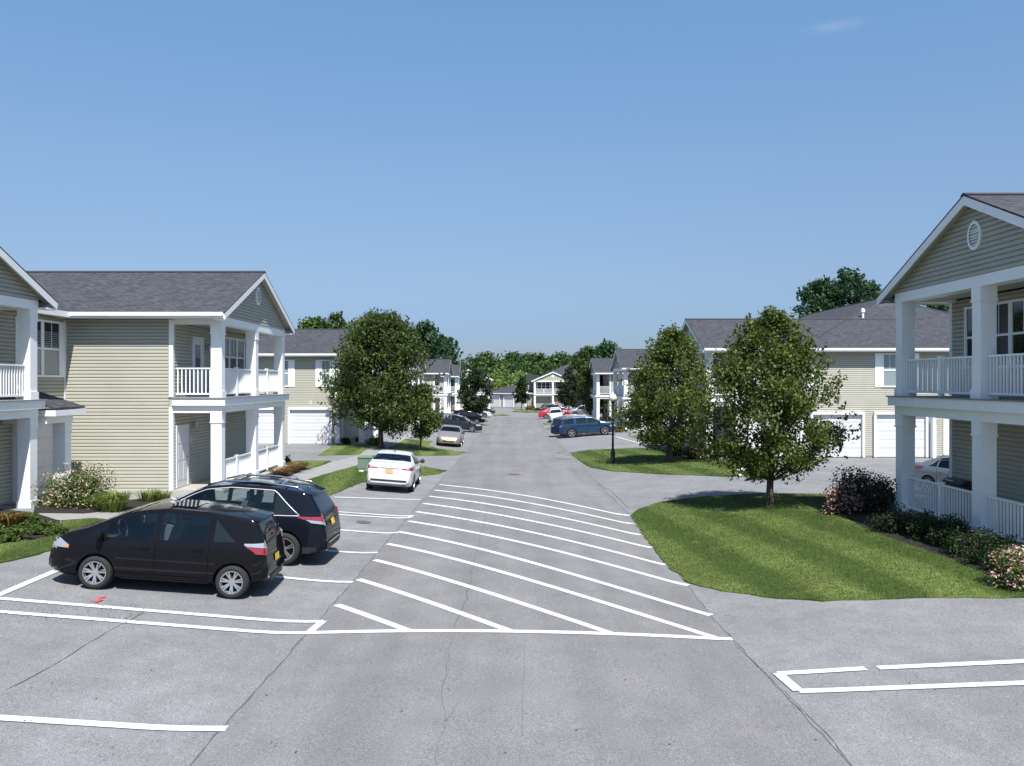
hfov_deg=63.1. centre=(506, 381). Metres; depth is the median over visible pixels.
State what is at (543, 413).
sedan
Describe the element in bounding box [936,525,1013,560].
hedge shrub
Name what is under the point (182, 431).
door
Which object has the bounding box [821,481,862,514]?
flowering bush
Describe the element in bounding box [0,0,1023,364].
sky
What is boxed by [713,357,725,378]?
window
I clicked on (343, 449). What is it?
lawn
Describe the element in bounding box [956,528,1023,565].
hedge shrub
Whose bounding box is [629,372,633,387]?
window
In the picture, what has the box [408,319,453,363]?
oak tree
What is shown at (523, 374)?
willow tree
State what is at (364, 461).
trash bin
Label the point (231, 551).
hatchback
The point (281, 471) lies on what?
ornamental grass
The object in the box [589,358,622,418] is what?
apartment building
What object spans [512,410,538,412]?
lawn
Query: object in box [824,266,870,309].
oak tree
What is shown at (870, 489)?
smoke bush
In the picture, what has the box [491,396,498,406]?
garage door
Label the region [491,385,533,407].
garage building
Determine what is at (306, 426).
garage door
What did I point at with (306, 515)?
sport utility car
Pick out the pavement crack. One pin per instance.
(449, 656)
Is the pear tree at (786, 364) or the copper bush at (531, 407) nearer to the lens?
the pear tree at (786, 364)
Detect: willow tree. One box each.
[488,368,518,390]
[511,370,531,387]
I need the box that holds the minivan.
[438,413,482,431]
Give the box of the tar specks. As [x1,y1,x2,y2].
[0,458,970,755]
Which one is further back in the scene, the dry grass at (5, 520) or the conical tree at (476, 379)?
the conical tree at (476, 379)
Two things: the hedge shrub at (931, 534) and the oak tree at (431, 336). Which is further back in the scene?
the oak tree at (431, 336)
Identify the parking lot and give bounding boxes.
[0,407,1023,765]
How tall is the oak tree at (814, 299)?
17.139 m
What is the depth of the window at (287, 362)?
56.97 m
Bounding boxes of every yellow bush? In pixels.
[365,433,377,445]
[614,426,624,432]
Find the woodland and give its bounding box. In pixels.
[457,350,612,387]
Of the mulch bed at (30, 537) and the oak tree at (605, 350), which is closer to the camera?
the mulch bed at (30, 537)
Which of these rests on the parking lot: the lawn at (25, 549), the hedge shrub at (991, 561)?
the lawn at (25, 549)
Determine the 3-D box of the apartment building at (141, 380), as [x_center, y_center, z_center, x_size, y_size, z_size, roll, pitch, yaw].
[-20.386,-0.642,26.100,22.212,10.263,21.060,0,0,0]
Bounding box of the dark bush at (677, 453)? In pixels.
[665,446,684,455]
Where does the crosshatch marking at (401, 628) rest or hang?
on the road
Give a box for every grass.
[0,511,30,524]
[264,466,294,475]
[279,464,304,471]
[285,461,314,468]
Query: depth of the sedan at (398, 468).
31.69 m
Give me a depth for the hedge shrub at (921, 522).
19.25 m
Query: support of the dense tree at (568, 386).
on the parking lot
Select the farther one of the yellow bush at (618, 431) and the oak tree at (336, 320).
the oak tree at (336, 320)
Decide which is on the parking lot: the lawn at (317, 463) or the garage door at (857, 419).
the lawn at (317, 463)
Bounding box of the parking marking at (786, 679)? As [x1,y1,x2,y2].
[0,429,1023,730]
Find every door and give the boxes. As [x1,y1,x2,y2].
[37,423,52,495]
[175,424,188,488]
[191,336,203,395]
[258,410,273,443]
[290,410,329,443]
[341,411,343,441]
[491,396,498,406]
[504,396,512,406]
[751,415,799,455]
[813,414,861,456]
[877,414,924,456]
[943,419,948,454]
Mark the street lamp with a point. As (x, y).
(612, 397)
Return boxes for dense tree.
[554,368,579,409]
[576,355,603,414]
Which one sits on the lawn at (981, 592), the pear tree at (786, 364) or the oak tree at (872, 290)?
the pear tree at (786, 364)
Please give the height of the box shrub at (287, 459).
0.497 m
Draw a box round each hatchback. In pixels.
[49,499,284,598]
[451,410,484,422]
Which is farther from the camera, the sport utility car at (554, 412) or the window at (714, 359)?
the sport utility car at (554, 412)
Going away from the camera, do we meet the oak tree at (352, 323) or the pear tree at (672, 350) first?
the pear tree at (672, 350)
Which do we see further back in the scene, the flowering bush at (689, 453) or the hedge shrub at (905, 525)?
the flowering bush at (689, 453)
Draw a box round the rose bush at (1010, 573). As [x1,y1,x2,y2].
[985,544,1023,592]
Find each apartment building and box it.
[0,247,294,507]
[258,329,378,444]
[365,353,425,425]
[409,359,452,418]
[440,365,461,412]
[451,369,493,409]
[525,364,584,407]
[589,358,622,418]
[610,349,689,430]
[677,299,951,457]
[876,193,1023,545]
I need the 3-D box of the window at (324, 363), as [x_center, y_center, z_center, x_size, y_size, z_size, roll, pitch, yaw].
[-12.360,-0.550,56.950,0.720,1.840,0.060,0,0,0]
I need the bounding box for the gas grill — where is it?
[938,477,971,516]
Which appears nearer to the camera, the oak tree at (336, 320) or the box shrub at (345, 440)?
the box shrub at (345, 440)
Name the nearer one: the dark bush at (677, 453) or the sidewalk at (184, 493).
the sidewalk at (184, 493)
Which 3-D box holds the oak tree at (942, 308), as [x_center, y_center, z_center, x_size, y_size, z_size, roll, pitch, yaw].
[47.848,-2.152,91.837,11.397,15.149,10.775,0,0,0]
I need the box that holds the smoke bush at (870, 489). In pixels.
[820,464,897,514]
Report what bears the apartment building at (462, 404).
on the parking lot
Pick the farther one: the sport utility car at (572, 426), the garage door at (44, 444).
the sport utility car at (572, 426)
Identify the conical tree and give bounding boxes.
[455,365,493,415]
[512,375,530,409]
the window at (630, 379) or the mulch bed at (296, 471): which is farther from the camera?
the window at (630, 379)
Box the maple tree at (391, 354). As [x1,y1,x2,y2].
[317,307,444,448]
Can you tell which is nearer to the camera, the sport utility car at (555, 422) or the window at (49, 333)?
the window at (49, 333)
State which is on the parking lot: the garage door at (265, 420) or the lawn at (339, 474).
the lawn at (339, 474)
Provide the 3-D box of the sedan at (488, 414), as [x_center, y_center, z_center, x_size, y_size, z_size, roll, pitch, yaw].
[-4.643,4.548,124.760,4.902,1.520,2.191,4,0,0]
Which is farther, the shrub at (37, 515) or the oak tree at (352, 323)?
the oak tree at (352, 323)
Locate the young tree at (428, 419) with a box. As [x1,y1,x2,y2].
[401,380,443,449]
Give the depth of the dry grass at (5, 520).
20.02 m
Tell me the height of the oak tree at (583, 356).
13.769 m
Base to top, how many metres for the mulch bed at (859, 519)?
0.322 m
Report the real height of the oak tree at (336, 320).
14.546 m
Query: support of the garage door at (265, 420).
in the apartment building at (309, 353)
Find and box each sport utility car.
[143,472,340,564]
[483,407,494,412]
[539,403,568,410]
[547,407,563,421]
[550,414,595,435]
[558,415,616,437]
[568,404,588,414]
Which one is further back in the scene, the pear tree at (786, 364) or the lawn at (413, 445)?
the lawn at (413, 445)
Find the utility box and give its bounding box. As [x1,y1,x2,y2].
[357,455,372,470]
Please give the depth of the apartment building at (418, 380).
89.79 m
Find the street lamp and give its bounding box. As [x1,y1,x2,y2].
[608,392,616,463]
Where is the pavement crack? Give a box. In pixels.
[5,418,851,765]
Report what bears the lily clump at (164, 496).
on the mulch bed at (133, 503)
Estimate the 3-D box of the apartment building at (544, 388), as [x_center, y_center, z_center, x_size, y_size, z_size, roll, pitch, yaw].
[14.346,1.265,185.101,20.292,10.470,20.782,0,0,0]
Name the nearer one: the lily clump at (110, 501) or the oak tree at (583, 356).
the lily clump at (110, 501)
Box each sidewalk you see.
[5,490,236,503]
[39,432,413,519]
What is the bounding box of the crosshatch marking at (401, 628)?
[307,484,732,639]
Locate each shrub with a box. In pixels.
[0,510,41,527]
[0,523,33,543]
[18,519,68,535]
[285,455,291,461]
[340,437,350,443]
[864,501,929,534]
[884,508,945,535]
[906,513,969,541]
[925,519,993,548]
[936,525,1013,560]
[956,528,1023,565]
[978,541,1018,570]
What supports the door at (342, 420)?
in the apartment building at (309, 353)
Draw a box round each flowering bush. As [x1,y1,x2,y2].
[29,461,121,509]
[681,439,712,459]
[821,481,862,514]
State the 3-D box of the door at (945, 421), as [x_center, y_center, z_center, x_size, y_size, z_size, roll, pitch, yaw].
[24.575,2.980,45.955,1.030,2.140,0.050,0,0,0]
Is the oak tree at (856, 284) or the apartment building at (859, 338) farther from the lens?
the oak tree at (856, 284)
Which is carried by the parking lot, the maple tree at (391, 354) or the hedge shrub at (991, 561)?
the maple tree at (391, 354)
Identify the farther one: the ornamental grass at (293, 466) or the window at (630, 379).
the window at (630, 379)
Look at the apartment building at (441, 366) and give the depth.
111.08 m
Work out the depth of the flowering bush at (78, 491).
23.82 m
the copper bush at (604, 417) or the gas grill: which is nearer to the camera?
the gas grill
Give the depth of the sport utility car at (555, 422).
74.92 m
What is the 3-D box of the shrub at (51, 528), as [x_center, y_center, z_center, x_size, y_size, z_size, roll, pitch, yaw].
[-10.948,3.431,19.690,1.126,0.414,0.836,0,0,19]
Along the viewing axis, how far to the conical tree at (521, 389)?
161.60 m
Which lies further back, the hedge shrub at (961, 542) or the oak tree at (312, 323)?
the oak tree at (312, 323)
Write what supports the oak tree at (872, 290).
on the ground
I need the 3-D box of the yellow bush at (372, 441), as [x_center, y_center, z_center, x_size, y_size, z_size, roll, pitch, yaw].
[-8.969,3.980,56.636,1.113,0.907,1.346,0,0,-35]
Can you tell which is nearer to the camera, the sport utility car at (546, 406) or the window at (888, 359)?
the window at (888, 359)
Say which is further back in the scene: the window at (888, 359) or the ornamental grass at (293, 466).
the window at (888, 359)
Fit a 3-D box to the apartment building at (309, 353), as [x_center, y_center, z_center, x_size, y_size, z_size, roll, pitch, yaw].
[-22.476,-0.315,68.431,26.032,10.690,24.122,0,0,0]
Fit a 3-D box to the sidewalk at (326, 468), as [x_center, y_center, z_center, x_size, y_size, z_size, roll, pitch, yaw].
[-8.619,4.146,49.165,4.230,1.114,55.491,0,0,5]
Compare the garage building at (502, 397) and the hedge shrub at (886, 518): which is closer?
the hedge shrub at (886, 518)
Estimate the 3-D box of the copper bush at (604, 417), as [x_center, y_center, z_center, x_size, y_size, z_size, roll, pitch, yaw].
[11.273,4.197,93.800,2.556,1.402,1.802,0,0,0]
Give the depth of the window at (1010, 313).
20.53 m
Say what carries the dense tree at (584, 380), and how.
on the parking lot
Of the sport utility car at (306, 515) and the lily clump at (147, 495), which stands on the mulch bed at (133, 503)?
the lily clump at (147, 495)
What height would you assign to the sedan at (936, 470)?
1.474 m
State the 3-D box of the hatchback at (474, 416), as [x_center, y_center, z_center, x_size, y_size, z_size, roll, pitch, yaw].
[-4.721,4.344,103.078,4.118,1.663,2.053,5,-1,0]
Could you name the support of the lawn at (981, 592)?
on the parking lot
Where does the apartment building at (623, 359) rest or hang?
on the ground
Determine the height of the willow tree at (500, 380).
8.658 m
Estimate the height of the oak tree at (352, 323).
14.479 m
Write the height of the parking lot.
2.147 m
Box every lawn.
[0,518,104,563]
[291,460,330,469]
[307,465,446,495]
[318,444,370,455]
[388,439,465,455]
[494,414,509,415]
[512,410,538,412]
[570,448,766,476]
[631,493,1023,601]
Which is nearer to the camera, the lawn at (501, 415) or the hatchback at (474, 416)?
the hatchback at (474, 416)
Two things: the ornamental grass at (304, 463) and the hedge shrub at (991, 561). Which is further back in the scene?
the ornamental grass at (304, 463)
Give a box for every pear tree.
[608,320,727,461]
[684,305,861,505]
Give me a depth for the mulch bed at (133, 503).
23.51 m
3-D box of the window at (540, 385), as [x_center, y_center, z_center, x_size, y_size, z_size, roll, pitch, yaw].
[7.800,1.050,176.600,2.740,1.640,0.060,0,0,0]
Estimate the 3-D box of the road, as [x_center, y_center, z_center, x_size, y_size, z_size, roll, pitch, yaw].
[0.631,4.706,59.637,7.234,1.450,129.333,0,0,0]
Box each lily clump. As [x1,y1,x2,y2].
[85,490,135,511]
[136,488,163,500]
[150,489,176,500]
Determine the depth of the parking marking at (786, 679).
11.71 m
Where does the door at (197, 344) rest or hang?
in the apartment building at (141, 380)
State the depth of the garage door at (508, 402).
173.38 m
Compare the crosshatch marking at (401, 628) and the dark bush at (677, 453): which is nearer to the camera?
the crosshatch marking at (401, 628)
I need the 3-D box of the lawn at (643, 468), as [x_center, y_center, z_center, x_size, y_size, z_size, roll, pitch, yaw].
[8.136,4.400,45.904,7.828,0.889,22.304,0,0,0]
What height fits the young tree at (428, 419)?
4.798 m
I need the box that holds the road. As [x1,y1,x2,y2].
[191,417,850,765]
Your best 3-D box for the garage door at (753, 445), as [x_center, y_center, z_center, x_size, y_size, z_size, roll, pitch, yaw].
[14.795,3.000,45.966,2.730,2.360,0.028,0,0,0]
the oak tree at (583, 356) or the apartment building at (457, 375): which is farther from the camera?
the oak tree at (583, 356)
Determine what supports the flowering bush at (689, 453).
on the lawn at (643, 468)
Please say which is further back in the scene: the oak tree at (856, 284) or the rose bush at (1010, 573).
the oak tree at (856, 284)
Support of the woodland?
on the ground
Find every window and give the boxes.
[37,319,61,376]
[225,337,244,368]
[285,360,289,386]
[320,360,330,386]
[537,382,549,389]
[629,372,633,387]
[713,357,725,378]
[882,353,895,386]
[964,298,1023,368]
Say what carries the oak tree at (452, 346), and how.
on the ground
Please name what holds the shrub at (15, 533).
on the mulch bed at (30, 537)
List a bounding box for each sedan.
[366,450,424,491]
[436,424,464,446]
[460,408,491,417]
[538,408,572,418]
[915,455,948,494]
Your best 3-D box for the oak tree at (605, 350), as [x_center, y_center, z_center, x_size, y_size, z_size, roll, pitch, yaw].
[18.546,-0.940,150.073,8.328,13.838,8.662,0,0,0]
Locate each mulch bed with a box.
[0,509,59,541]
[33,495,170,513]
[270,469,303,478]
[844,509,998,577]
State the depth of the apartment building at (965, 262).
20.17 m
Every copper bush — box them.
[525,404,534,409]
[599,413,611,420]
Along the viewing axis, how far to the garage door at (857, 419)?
45.95 m
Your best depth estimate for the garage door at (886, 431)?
45.95 m
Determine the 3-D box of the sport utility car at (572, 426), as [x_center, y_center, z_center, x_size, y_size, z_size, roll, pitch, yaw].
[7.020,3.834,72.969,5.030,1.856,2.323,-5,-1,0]
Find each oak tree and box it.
[297,316,328,328]
[320,311,350,328]
[344,318,357,326]
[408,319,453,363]
[432,334,467,399]
[567,345,597,396]
[587,338,621,361]
[791,275,846,317]
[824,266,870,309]
[853,279,882,300]
[919,305,948,311]
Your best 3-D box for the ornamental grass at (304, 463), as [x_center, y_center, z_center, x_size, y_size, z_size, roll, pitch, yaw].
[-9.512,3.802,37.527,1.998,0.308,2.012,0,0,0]
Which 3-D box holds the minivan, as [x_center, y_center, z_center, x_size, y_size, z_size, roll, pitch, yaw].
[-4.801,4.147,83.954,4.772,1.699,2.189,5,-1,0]

